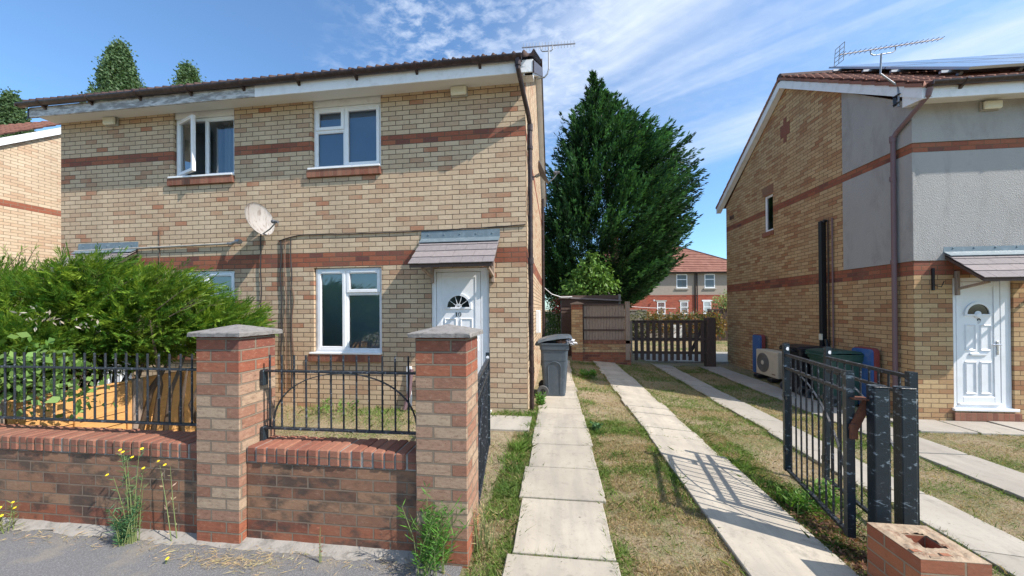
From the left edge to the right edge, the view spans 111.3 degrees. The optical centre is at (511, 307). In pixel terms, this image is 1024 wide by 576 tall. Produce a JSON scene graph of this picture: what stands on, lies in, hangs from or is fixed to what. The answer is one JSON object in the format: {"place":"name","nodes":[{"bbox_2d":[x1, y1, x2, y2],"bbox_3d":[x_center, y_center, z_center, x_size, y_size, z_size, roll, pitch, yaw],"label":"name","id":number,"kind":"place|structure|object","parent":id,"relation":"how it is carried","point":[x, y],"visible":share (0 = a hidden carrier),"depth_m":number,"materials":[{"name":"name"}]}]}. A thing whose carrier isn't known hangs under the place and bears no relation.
{"place":"outdoors","nodes":[
{"label":"outdoors","id":0,"kind":"place"},
{"bbox_2d":[0,528,462,575],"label":"pavement","id":1,"kind":"structure","parent":0,"point":[58,556],"depth_m":2.14,"materials":[{"name":"grey asphalt"}]},
{"bbox_2d":[0,500,24,533],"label":"ragwort","id":2,"kind":"object","parent":1,"relation":"on","point":[10,518],"visible":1,"depth_m":2.46,"materials":[{"name":"green plant"}]},
{"bbox_2d":[105,502,140,546],"bbox_3d":[-2.545,1.426,2.297,0.247,0.278,0.157,0,0,7],"label":"weed clump","id":3,"kind":"object","parent":1,"relation":"on","point":[121,538],"visible":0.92,"depth_m":2.29,"materials":[{"name":"green plant"}]},
{"bbox_2d":[105,447,146,543],"bbox_3d":[-2.538,1.245,2.331,0.180,0.639,0.160,0,0,7],"label":"ragwort","id":4,"kind":"object","parent":1,"relation":"on","point":[132,538],"visible":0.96,"depth_m":2.32,"materials":[{"name":"green plant"}]},
{"bbox_2d":[0,517,418,563],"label":"wall footing","id":5,"kind":"object","parent":1,"relation":"on","point":[345,552],"depth_m":2.29,"materials":[{"name":"grey concrete"}]},
{"bbox_2d":[157,460,177,540],"bbox_3d":[-2.333,1.304,2.361,0.193,0.518,0.080,0,0,7],"label":"dry weed","id":6,"kind":"object","parent":5,"relation":"on","point":[173,509],"visible":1,"depth_m":2.35,"materials":[{"name":"green plant"}]},
{"bbox_2d":[0,525,451,575],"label":"dry litter","id":7,"kind":"object","parent":1,"relation":"on","point":[228,563],"visible":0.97,"depth_m":2.14,"materials":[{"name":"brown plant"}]},
{"bbox_2d":[318,530,323,562],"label":"dry weed","id":8,"kind":"object","parent":1,"relation":"on","point":[319,549],"visible":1,"depth_m":2.12,"materials":[{"name":"beige plant"}]},
{"bbox_2d":[421,481,435,568],"bbox_3d":[-0.500,1.294,2.066,0.094,0.510,0.125,0,0,-28],"label":"willowherb","id":9,"kind":"object","parent":1,"relation":"on","point":[431,505],"visible":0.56,"depth_m":2.07,"materials":[{"name":"green plant"}]},
{"bbox_2d":[395,494,474,575],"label":"willowherb","id":10,"kind":"object","parent":1,"relation":"on","point":[433,550],"visible":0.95,"depth_m":2.02,"materials":[{"name":"green plant"}]},
{"bbox_2d":[490,415,531,431],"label":"path","id":11,"kind":"structure","parent":0,"point":[508,423],"depth_m":4.64,"materials":[{"name":"concrete"}]},
{"bbox_2d":[0,0,1023,309],"label":"sky","id":12,"kind":"structure","parent":0,"point":[712,67],"materials":[{"name":"blue"}]},
{"bbox_2d":[3,310,1023,575],"bbox_3d":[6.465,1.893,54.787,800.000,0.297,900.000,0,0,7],"label":"ground","id":13,"kind":"structure","parent":0,"point":[693,554],"depth_m":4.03,"materials":[{"name":"green plant"}]},
{"bbox_2d":[0,86,40,137],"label":"poplar tree","id":14,"kind":"object","parent":13,"relation":"on","point":[10,113],"visible":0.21,"depth_m":36.71,"materials":[{"name":"green plant"}]},
{"bbox_2d":[0,121,60,323],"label":"brick house","id":15,"kind":"structure","parent":13,"relation":"on","point":[30,189],"depth_m":8.72,"materials":[{"name":"beige brick"}]},
{"bbox_2d":[0,371,195,431],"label":"timber fence","id":16,"kind":"object","parent":13,"relation":"on","point":[131,401],"visible":0.21,"depth_m":3.70,"materials":[{"name":"orange wood"}]},
{"bbox_2d":[0,424,196,532],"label":"garden wall","id":17,"kind":"structure","parent":13,"relation":"on","point":[53,473],"depth_m":2.49,"materials":[{"name":"brick"}]},
{"bbox_2d":[0,352,196,425],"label":"iron railing","id":18,"kind":"object","parent":17,"relation":"on","point":[74,367],"visible":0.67,"depth_m":2.63,"materials":[{"name":"black metal"}]},
{"bbox_2d":[0,328,117,426],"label":"climbing vine","id":19,"kind":"object","parent":18,"relation":"attached to","point":[58,397],"visible":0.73,"depth_m":2.92,"materials":[{"name":"green plant"}]},
{"bbox_2d":[77,36,146,102],"bbox_3d":[-39.720,-12.489,35.309,7.804,29.952,7.801,0,0,-27],"label":"poplar tree","id":20,"kind":"object","parent":13,"relation":"on","point":[116,69],"visible":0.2,"depth_m":34.53,"materials":[{"name":"green plant"}]},
{"bbox_2d":[0,241,279,431],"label":"conifer hedge","id":21,"kind":"object","parent":13,"relation":"on","point":[175,307],"visible":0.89,"depth_m":3.60,"materials":[{"name":"green plant"}]},
{"bbox_2d":[10,305,98,330],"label":"dead leaves","id":22,"kind":"object","parent":21,"relation":"on","point":[81,324],"visible":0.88,"depth_m":3.23,"materials":[{"name":"brown plant"}]},
{"bbox_2d":[168,54,206,84],"bbox_3d":[-31.659,-11.028,34.341,5.832,26.908,5.913,0,0,7],"label":"poplar tree","id":23,"kind":"object","parent":13,"relation":"on","point":[187,72],"visible":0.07,"depth_m":33.93,"materials":[{"name":"green plant"}]},
{"bbox_2d":[187,324,282,543],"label":"brick pier","id":24,"kind":"structure","parent":13,"relation":"on","point":[232,401],"depth_m":2.31,"materials":[{"name":"brick"}]},
{"bbox_2d":[14,49,546,412],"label":"brick house","id":25,"kind":"structure","parent":13,"relation":"on","point":[398,202],"depth_m":5.58,"materials":[{"name":"beige brick"}]},
{"bbox_2d":[102,117,118,126],"bbox_3d":[-6.944,-3.213,6.054,0.250,0.145,0.084,0,0,7],"label":"wall light","id":26,"kind":"object","parent":25,"relation":"attached to","point":[110,121],"visible":1,"depth_m":6.02,"materials":[{"name":"plastic"}]},
{"bbox_2d":[96,331,124,383],"bbox_3d":[-7.034,0.521,6.155,0.688,2.024,0.065,0,0,7],"label":"door","id":27,"kind":"structure","parent":25,"relation":"in","point":[119,378],"depth_m":6.12,"materials":[{"name":"white plastic"}]},
{"bbox_2d":[167,108,233,185],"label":"window","id":28,"kind":"structure","parent":25,"relation":"in","point":[205,139],"depth_m":5.98,"materials":[{"name":"white plastic"}]},
{"bbox_2d":[172,271,234,359],"bbox_3d":[-5.189,0.137,5.903,1.239,1.485,0.160,0,0,7],"label":"window","id":29,"kind":"structure","parent":25,"relation":"in","point":[223,276],"depth_m":5.89,"materials":[{"name":"white plastic"}]},
{"bbox_2d":[227,239,242,245],"bbox_3d":[-4.510,-1.049,5.679,0.391,0.090,0.084,-1,0,28],"label":"security camera","id":30,"kind":"object","parent":25,"relation":"attached to","point":[237,241],"visible":1,"depth_m":5.60,"materials":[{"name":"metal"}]},
{"bbox_2d":[245,202,278,234],"bbox_3d":[-3.872,-1.360,5.505,0.437,0.505,0.674,0,0,-26],"label":"satellite dish","id":31,"kind":"object","parent":25,"relation":"attached to","point":[259,219],"visible":1,"depth_m":5.42,"materials":[{"name":"metal"}]},
{"bbox_2d":[306,95,380,177],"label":"window","id":32,"kind":"structure","parent":25,"relation":"in","point":[347,131],"depth_m":5.63,"materials":[{"name":"white plastic"}]},
{"bbox_2d":[308,267,381,361],"bbox_3d":[-2.635,0.117,5.575,1.229,1.485,0.173,0,0,7],"label":"window","id":33,"kind":"structure","parent":25,"relation":"in","point":[348,300],"depth_m":5.63,"materials":[{"name":"white plastic"}]},
{"bbox_2d":[403,369,413,409],"bbox_3d":[-1.501,1.253,5.336,0.309,0.611,0.138,0,0,7],"label":"drain pipe","id":34,"kind":"object","parent":25,"relation":"attached to","point":[410,390],"visible":0.27,"depth_m":5.33,"materials":[{"name":"grey plastic"}]},
{"bbox_2d":[450,85,467,97],"bbox_3d":[-0.802,-3.260,5.283,0.260,0.150,0.084,0,0,7],"label":"wall light","id":35,"kind":"object","parent":25,"relation":"attached to","point":[459,91],"visible":1,"depth_m":5.25,"materials":[{"name":"plastic"}]},
{"bbox_2d":[437,272,480,372],"bbox_3d":[-0.816,0.474,5.351,0.688,2.024,0.109,0,0,7],"label":"door","id":36,"kind":"structure","parent":25,"relation":"in","point":[458,293],"depth_m":5.35,"materials":[{"name":"white plastic"}]},
{"bbox_2d":[532,160,559,183],"bbox_3d":[0.600,-2.468,6.416,0.455,0.423,0.366,0,0,-24],"label":"satellite dish","id":37,"kind":"object","parent":25,"relation":"attached to","point":[541,173],"visible":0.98,"depth_m":6.34,"materials":[{"name":"metal"}]},
{"bbox_2d":[522,41,574,79],"bbox_3d":[0.599,-4.077,5.758,0.875,0.636,0.050,0,0,7],"label":"tv aerial","id":38,"kind":"object","parent":25,"relation":"attached to","point":[548,45],"visible":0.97,"depth_m":5.75,"materials":[{"name":"metal"}]},
{"bbox_2d":[247,435,416,551],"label":"garden wall","id":39,"kind":"structure","parent":13,"relation":"on","point":[342,491],"depth_m":2.26,"materials":[{"name":"brick"}]},
{"bbox_2d":[260,355,415,440],"bbox_3d":[-1.163,0.634,2.388,1.194,0.610,0.044,0,0,7],"label":"iron railing","id":40,"kind":"object","parent":39,"relation":"on","point":[263,382],"visible":0.77,"depth_m":2.39,"materials":[{"name":"black metal"}]},
{"bbox_2d":[317,396,358,413],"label":"weed clump","id":41,"kind":"object","parent":13,"relation":"on","point":[339,411],"visible":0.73,"depth_m":5.32,"materials":[{"name":"green plant"}]},
{"bbox_2d":[407,324,482,567],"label":"brick pier","id":42,"kind":"structure","parent":13,"relation":"on","point":[446,364],"depth_m":2.12,"materials":[{"name":"brick"}]},
{"bbox_2d":[478,352,490,504],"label":"iron gate","id":43,"kind":"structure","parent":42,"relation":"attached to","point":[484,439],"depth_m":3.15,"materials":[{"name":"black metal"}]},
{"bbox_2d":[471,499,502,553],"bbox_3d":[-0.190,1.383,2.242,0.206,0.328,0.258,0,0,-41],"label":"dry weed","id":44,"kind":"object","parent":13,"relation":"on","point":[486,533],"visible":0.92,"depth_m":2.23,"materials":[{"name":"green plant"}]},
{"bbox_2d":[545,291,560,339],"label":"flowering shrub","id":45,"kind":"object","parent":13,"relation":"on","point":[551,318],"visible":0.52,"depth_m":13.69,"materials":[{"name":"green plant"}]},
{"bbox_2d":[549,293,560,314],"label":"rose flowers","id":46,"kind":"object","parent":45,"relation":"on","point":[555,307],"visible":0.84,"depth_m":13.29,"materials":[{"name":"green plant"}]},
{"bbox_2d":[545,309,560,335],"bbox_3d":[1.119,1.053,17.163,4.895,1.910,0.100,0,0,7],"label":"panel fence","id":47,"kind":"object","parent":13,"relation":"on","point":[546,321],"visible":0.05,"depth_m":17.06,"materials":[{"name":"wood"}]},
{"bbox_2d":[570,302,583,360],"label":"brick pier","id":48,"kind":"structure","parent":13,"relation":"on","point":[577,325],"depth_m":10.46,"materials":[{"name":"beige brick"}]},
{"bbox_2d":[578,368,596,377],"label":"weed clump","id":49,"kind":"object","parent":13,"relation":"on","point":[591,372],"visible":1,"depth_m":7.82,"materials":[{"name":"green plant"}]},
{"bbox_2d":[554,245,622,296],"bbox_3d":[2.829,-0.338,12.869,2.539,4.045,1.649,0,0,7],"label":"broadleaf shrub","id":50,"kind":"object","parent":13,"relation":"on","point":[591,281],"visible":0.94,"depth_m":12.69,"materials":[{"name":"green plant"}]},
{"bbox_2d":[559,294,621,355],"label":"garden shed","id":51,"kind":"structure","parent":13,"relation":"on","point":[566,301],"depth_m":11.36,"materials":[{"name":"brown wood"}]},
{"bbox_2d":[589,421,602,430],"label":"weed clump","id":52,"kind":"object","parent":13,"relation":"on","point":[595,425],"visible":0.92,"depth_m":4.39,"materials":[{"name":"green plant"}]},
{"bbox_2d":[582,301,630,364],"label":"screen wall","id":53,"kind":"structure","parent":13,"relation":"on","point":[602,344],"depth_m":10.48,"materials":[{"name":"wood"}]},
{"bbox_2d":[544,70,710,339],"bbox_3d":[4.482,-4.526,15.824,8.809,12.635,8.234,0,0,7],"label":"conifer tree","id":54,"kind":"object","parent":13,"relation":"on","point":[633,156],"visible":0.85,"depth_m":13.70,"materials":[{"name":"green plant"}]},
{"bbox_2d":[624,310,646,337],"bbox_3d":[6.787,1.004,20.482,2.115,1.960,0.100,0,0,7],"label":"panel fence","id":55,"kind":"object","parent":13,"relation":"on","point":[633,312],"visible":0.15,"depth_m":20.41,"materials":[{"name":"wood"}]},
{"bbox_2d":[624,308,657,337],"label":"garden shrub","id":56,"kind":"object","parent":13,"relation":"on","point":[643,318],"visible":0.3,"depth_m":19.61,"materials":[{"name":"green plant"}]},
{"bbox_2d":[598,238,726,315],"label":"house","id":57,"kind":"structure","parent":13,"relation":"on","point":[695,281],"depth_m":32.01,"materials":[{"name":"red brick"}]},
{"bbox_2d":[656,300,666,313],"bbox_3d":[13.635,-0.005,32.009,0.990,1.290,0.075,0,0,0],"label":"window","id":58,"kind":"structure","parent":57,"relation":"in","point":[658,301],"depth_m":31.99,"materials":[{"name":"white plastic"}]},
{"bbox_2d":[675,274,688,289],"bbox_3d":[15.524,-2.318,31.988,1.240,1.410,0.145,0,0,0],"label":"window","id":59,"kind":"structure","parent":57,"relation":"in","point":[684,279],"depth_m":32.01,"materials":[{"name":"white plastic"}]},
{"bbox_2d":[679,300,689,313],"bbox_3d":[15.739,-0.020,32.012,0.960,1.290,0.075,0,0,0],"label":"window","id":60,"kind":"structure","parent":57,"relation":"in","point":[686,301],"depth_m":31.99,"materials":[{"name":"white plastic"}]},
{"bbox_2d":[702,300,712,313],"bbox_3d":[17.839,-0.034,32.014,0.960,1.290,0.075,0,0,0],"label":"window","id":61,"kind":"structure","parent":57,"relation":"in","point":[707,301],"depth_m":31.99,"materials":[{"name":"white plastic"}]},
{"bbox_2d":[703,274,716,288],"bbox_3d":[18.069,-2.336,31.987,1.190,1.410,0.145,0,0,0],"label":"window","id":62,"kind":"structure","parent":57,"relation":"in","point":[710,280],"depth_m":32.02,"materials":[{"name":"white plastic"}]},
{"bbox_2d":[648,312,704,337],"bbox_3d":[9.687,1.122,20.218,3.455,1.680,0.100,0,0,7],"label":"panel fence","id":63,"kind":"object","parent":13,"relation":"on","point":[674,323],"visible":0.07,"depth_m":20.25,"materials":[{"name":"wood"}]},
{"bbox_2d":[674,325,681,337],"bbox_3d":[8.848,1.362,18.841,0.600,0.840,0.060,0,0,7],"label":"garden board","id":64,"kind":"object","parent":13,"relation":"on","point":[675,331],"visible":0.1,"depth_m":18.82,"materials":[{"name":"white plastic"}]},
{"bbox_2d":[645,307,726,339],"bbox_3d":[9.396,0.894,19.015,4.474,1.875,1.491,0,0,7],"label":"garden shrub","id":65,"kind":"object","parent":13,"relation":"on","point":[719,320],"visible":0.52,"depth_m":18.92,"materials":[{"name":"green plant"}]},
{"bbox_2d":[704,318,715,366],"bbox_3d":[6.103,1.083,10.801,0.260,1.520,0.260,0,0,7],"label":"gate post","id":66,"kind":"object","parent":13,"relation":"on","point":[710,342],"visible":0.82,"depth_m":10.68,"materials":[{"name":"brown wood"}]},
{"bbox_2d":[630,320,706,361],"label":"slatted gate","id":67,"kind":"structure","parent":66,"relation":"attached to","point":[678,352],"depth_m":10.85,"materials":[{"name":"brown wood"}]},
{"bbox_2d":[707,309,726,340],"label":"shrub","id":68,"kind":"object","parent":13,"relation":"on","point":[724,313],"visible":0.12,"depth_m":19.09,"materials":[{"name":"green plant"}]},
{"bbox_2d":[710,289,726,309],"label":"climbing shrub","id":69,"kind":"object","parent":13,"relation":"on","point":[724,304],"visible":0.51,"depth_m":19.40,"materials":[{"name":"green plant"}]},
{"bbox_2d":[752,334,764,372],"bbox_3d":[6.669,1.268,9.467,0.110,1.070,0.400,0,0,6],"label":"play board","id":70,"kind":"object","parent":13,"relation":"on","point":[758,340],"visible":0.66,"depth_m":9.47,"materials":[{"name":"blue plastic"}]},
{"bbox_2d":[754,349,781,382],"bbox_3d":[6.432,1.431,8.666,0.460,0.720,0.860,0,0,6],"label":"air conditioner","id":71,"kind":"object","parent":13,"relation":"on","point":[769,364],"visible":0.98,"depth_m":8.55,"materials":[{"name":"beige metal"}]},
{"bbox_2d":[770,482,828,515],"bbox_3d":[2.346,1.548,2.852,0.375,0.211,0.298,0,0,7],"label":"weed clump","id":72,"kind":"object","parent":13,"relation":"on","point":[797,499],"visible":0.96,"depth_m":2.83,"materials":[{"name":"green plant"}]},
{"bbox_2d":[779,344,822,395],"bbox_3d":[6.141,1.294,7.329,0.765,1.006,0.615,0,0,6],"label":"wheelie bin","id":73,"kind":"object","parent":13,"relation":"on","point":[798,350],"visible":0.32,"depth_m":7.13,"materials":[{"name":"black plastic"}]},
{"bbox_2d":[747,467,866,574],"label":"leaf litter","id":74,"kind":"object","parent":13,"relation":"on","point":[849,541],"visible":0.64,"depth_m":2.50,"materials":[{"name":"dry dead leaves"},{"name":"soil"}]},
{"bbox_2d":[803,478,839,508],"bbox_3d":[2.623,1.546,2.983,0.267,0.233,0.286,-1,0,34],"label":"weed clump","id":75,"kind":"object","parent":13,"relation":"on","point":[829,493],"visible":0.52,"depth_m":2.95,"materials":[{"name":"green plant"}]},
{"bbox_2d":[805,348,863,406],"bbox_3d":[6.064,1.290,6.573,0.765,1.006,0.615,0,0,6],"label":"wheelie bin","id":76,"kind":"object","parent":13,"relation":"on","point":[815,354],"visible":0.37,"depth_m":6.35,"materials":[{"name":"green plastic"}]},
{"bbox_2d":[852,346,879,404],"bbox_3d":[6.344,1.255,6.293,0.110,1.070,0.440,0,0,6],"label":"play board","id":77,"kind":"object","parent":13,"relation":"on","point":[871,356],"visible":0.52,"depth_m":6.16,"materials":[{"name":"blue plastic"}]},
{"bbox_2d":[715,69,1023,421],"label":"brick house","id":78,"kind":"structure","parent":13,"relation":"on","point":[862,209],"depth_m":5.81,"materials":[{"name":"beige brick"}]},
{"bbox_2d":[762,183,773,237],"bbox_3d":[7.388,-2.496,9.136,1.365,1.395,0.672,0,0,6],"label":"window","id":79,"kind":"structure","parent":78,"relation":"in","point":[769,189],"depth_m":9.34,"materials":[{"name":"white plastic"}]},
{"bbox_2d":[834,36,944,106],"bbox_3d":[6.133,-3.781,5.685,1.580,1.120,0.369,0,0,7],"label":"tv aerial","id":80,"kind":"object","parent":78,"relation":"attached to","point":[880,68],"visible":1,"depth_m":5.70,"materials":[{"name":"metal"}]},
{"bbox_2d":[828,53,1023,75],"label":"solar panels","id":81,"kind":"object","parent":78,"relation":"on","point":[959,65],"visible":0.94,"depth_m":6.47,"materials":[{"name":"glass"}]},
{"bbox_2d":[955,281,1001,403],"bbox_3d":[7.317,0.558,5.495,0.608,1.924,0.109,0,0,6],"label":"door","id":82,"kind":"structure","parent":78,"relation":"in","point":[978,378],"depth_m":5.50,"materials":[{"name":"white plastic"}]},
{"bbox_2d":[979,100,1002,111],"bbox_3d":[7.411,-3.122,5.411,0.260,0.140,0.084,0,0,7],"label":"wall light","id":83,"kind":"object","parent":78,"relation":"attached to","point":[994,105],"visible":1,"depth_m":5.38,"materials":[{"name":"plastic"}]},
{"bbox_2d":[865,384,889,522],"bbox_3d":[2.347,1.166,2.243,0.080,1.326,0.080,0,0,13],"label":"gate post","id":84,"kind":"object","parent":13,"relation":"on","point":[878,461],"visible":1,"depth_m":2.21,"materials":[{"name":"black metal"}]},
{"bbox_2d":[782,343,855,538],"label":"iron gate","id":85,"kind":"structure","parent":84,"relation":"attached to","point":[847,457],"depth_m":2.62,"materials":[{"name":"black metal"}]},
{"bbox_2d":[848,396,869,439],"bbox_3d":[2.292,0.733,2.308,0.129,0.274,0.090,0,0,16],"label":"hinge plate","id":86,"kind":"object","parent":84,"relation":"attached to","point":[857,420],"visible":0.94,"depth_m":2.30,"materials":[{"name":"metal"}]},
{"bbox_2d":[892,386,917,524],"bbox_3d":[2.556,1.170,2.243,0.163,1.316,0.102,0,0,7],"label":"gate post","id":87,"kind":"object","parent":13,"relation":"on","point":[905,400],"visible":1,"depth_m":2.21,"materials":[{"name":"black metal"}]},
{"bbox_2d":[820,347,919,524],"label":"iron gate","id":88,"kind":"structure","parent":87,"relation":"attached to","point":[910,378],"depth_m":2.89,"materials":[{"name":"black metal"}]},
{"bbox_2d":[867,522,991,575],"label":"pier stump","id":89,"kind":"object","parent":13,"relation":"on","point":[904,550],"visible":1,"depth_m":1.89,"materials":[{"name":"brick"}]},
{"bbox_2d":[502,360,620,575],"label":"path","id":90,"kind":"structure","parent":0,"point":[572,528],"depth_m":2.70,"materials":[{"name":"concrete"}]},
{"bbox_2d":[534,391,546,404],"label":"weed clump","id":91,"kind":"object","parent":90,"relation":"on","point":[540,398],"visible":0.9,"depth_m":5.51,"materials":[{"name":"green plant"}]},
{"bbox_2d":[535,334,571,395],"bbox_3d":[0.746,1.022,6.264,0.642,1.052,0.583,0,0,7],"label":"wheelie bin","id":92,"kind":"object","parent":90,"relation":"on","point":[554,359],"visible":0.94,"depth_m":6.03,"materials":[{"name":"grey plastic"}]},
{"bbox_2d":[556,338,566,342],"bbox_3d":[0.891,0.600,6.123,0.287,0.120,0.265,0,0,-40],"label":"rubbish bag","id":93,"kind":"object","parent":92,"relation":"in","point":[561,341],"visible":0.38,"depth_m":6.03,"materials":[{"name":"black plastic"}]},
{"bbox_2d":[566,338,576,345],"bbox_3d":[1.000,0.596,6.014,0.198,0.134,0.185,-1,0,42],"label":"foil wrapper","id":94,"kind":"object","parent":92,"relation":"hanging from","point":[571,341],"visible":0.92,"depth_m":5.99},
{"bbox_2d":[632,340,727,351],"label":"lawn","id":95,"kind":"structure","parent":0,"point":[725,345],"depth_m":16.68,"materials":[{"name":"green plant"}]},
{"bbox_2d":[638,352,728,363],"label":"patio","id":96,"kind":"structure","parent":0,"point":[721,357],"depth_m":11.89,"materials":[{"name":"concrete"}]},
{"bbox_2d":[593,361,858,575],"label":"path","id":97,"kind":"structure","parent":0,"point":[759,534],"depth_m":2.84,"materials":[{"name":"concrete"}]},
{"bbox_2d":[653,364,1023,575],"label":"path","id":98,"kind":"structure","parent":0,"point":[1003,548],"depth_m":2.95,"materials":[{"name":"concrete"}]},
{"bbox_2d":[701,367,1023,499],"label":"path","id":99,"kind":"structure","parent":0,"point":[994,475],"depth_m":4.13,"materials":[{"name":"concrete"}]},
{"bbox_2d":[890,418,977,433],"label":"path","id":100,"kind":"structure","parent":0,"point":[930,426],"depth_m":5.10,"materials":[{"name":"concrete"}]},
{"bbox_2d":[938,420,1023,435],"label":"path","id":101,"kind":"structure","parent":0,"point":[985,428],"depth_m":5.11,"materials":[{"name":"concrete"}]},
{"bbox_2d":[988,421,1023,430],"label":"path","id":102,"kind":"structure","parent":0,"point":[1016,425],"depth_m":5.24,"materials":[{"name":"concrete"}]}
]}

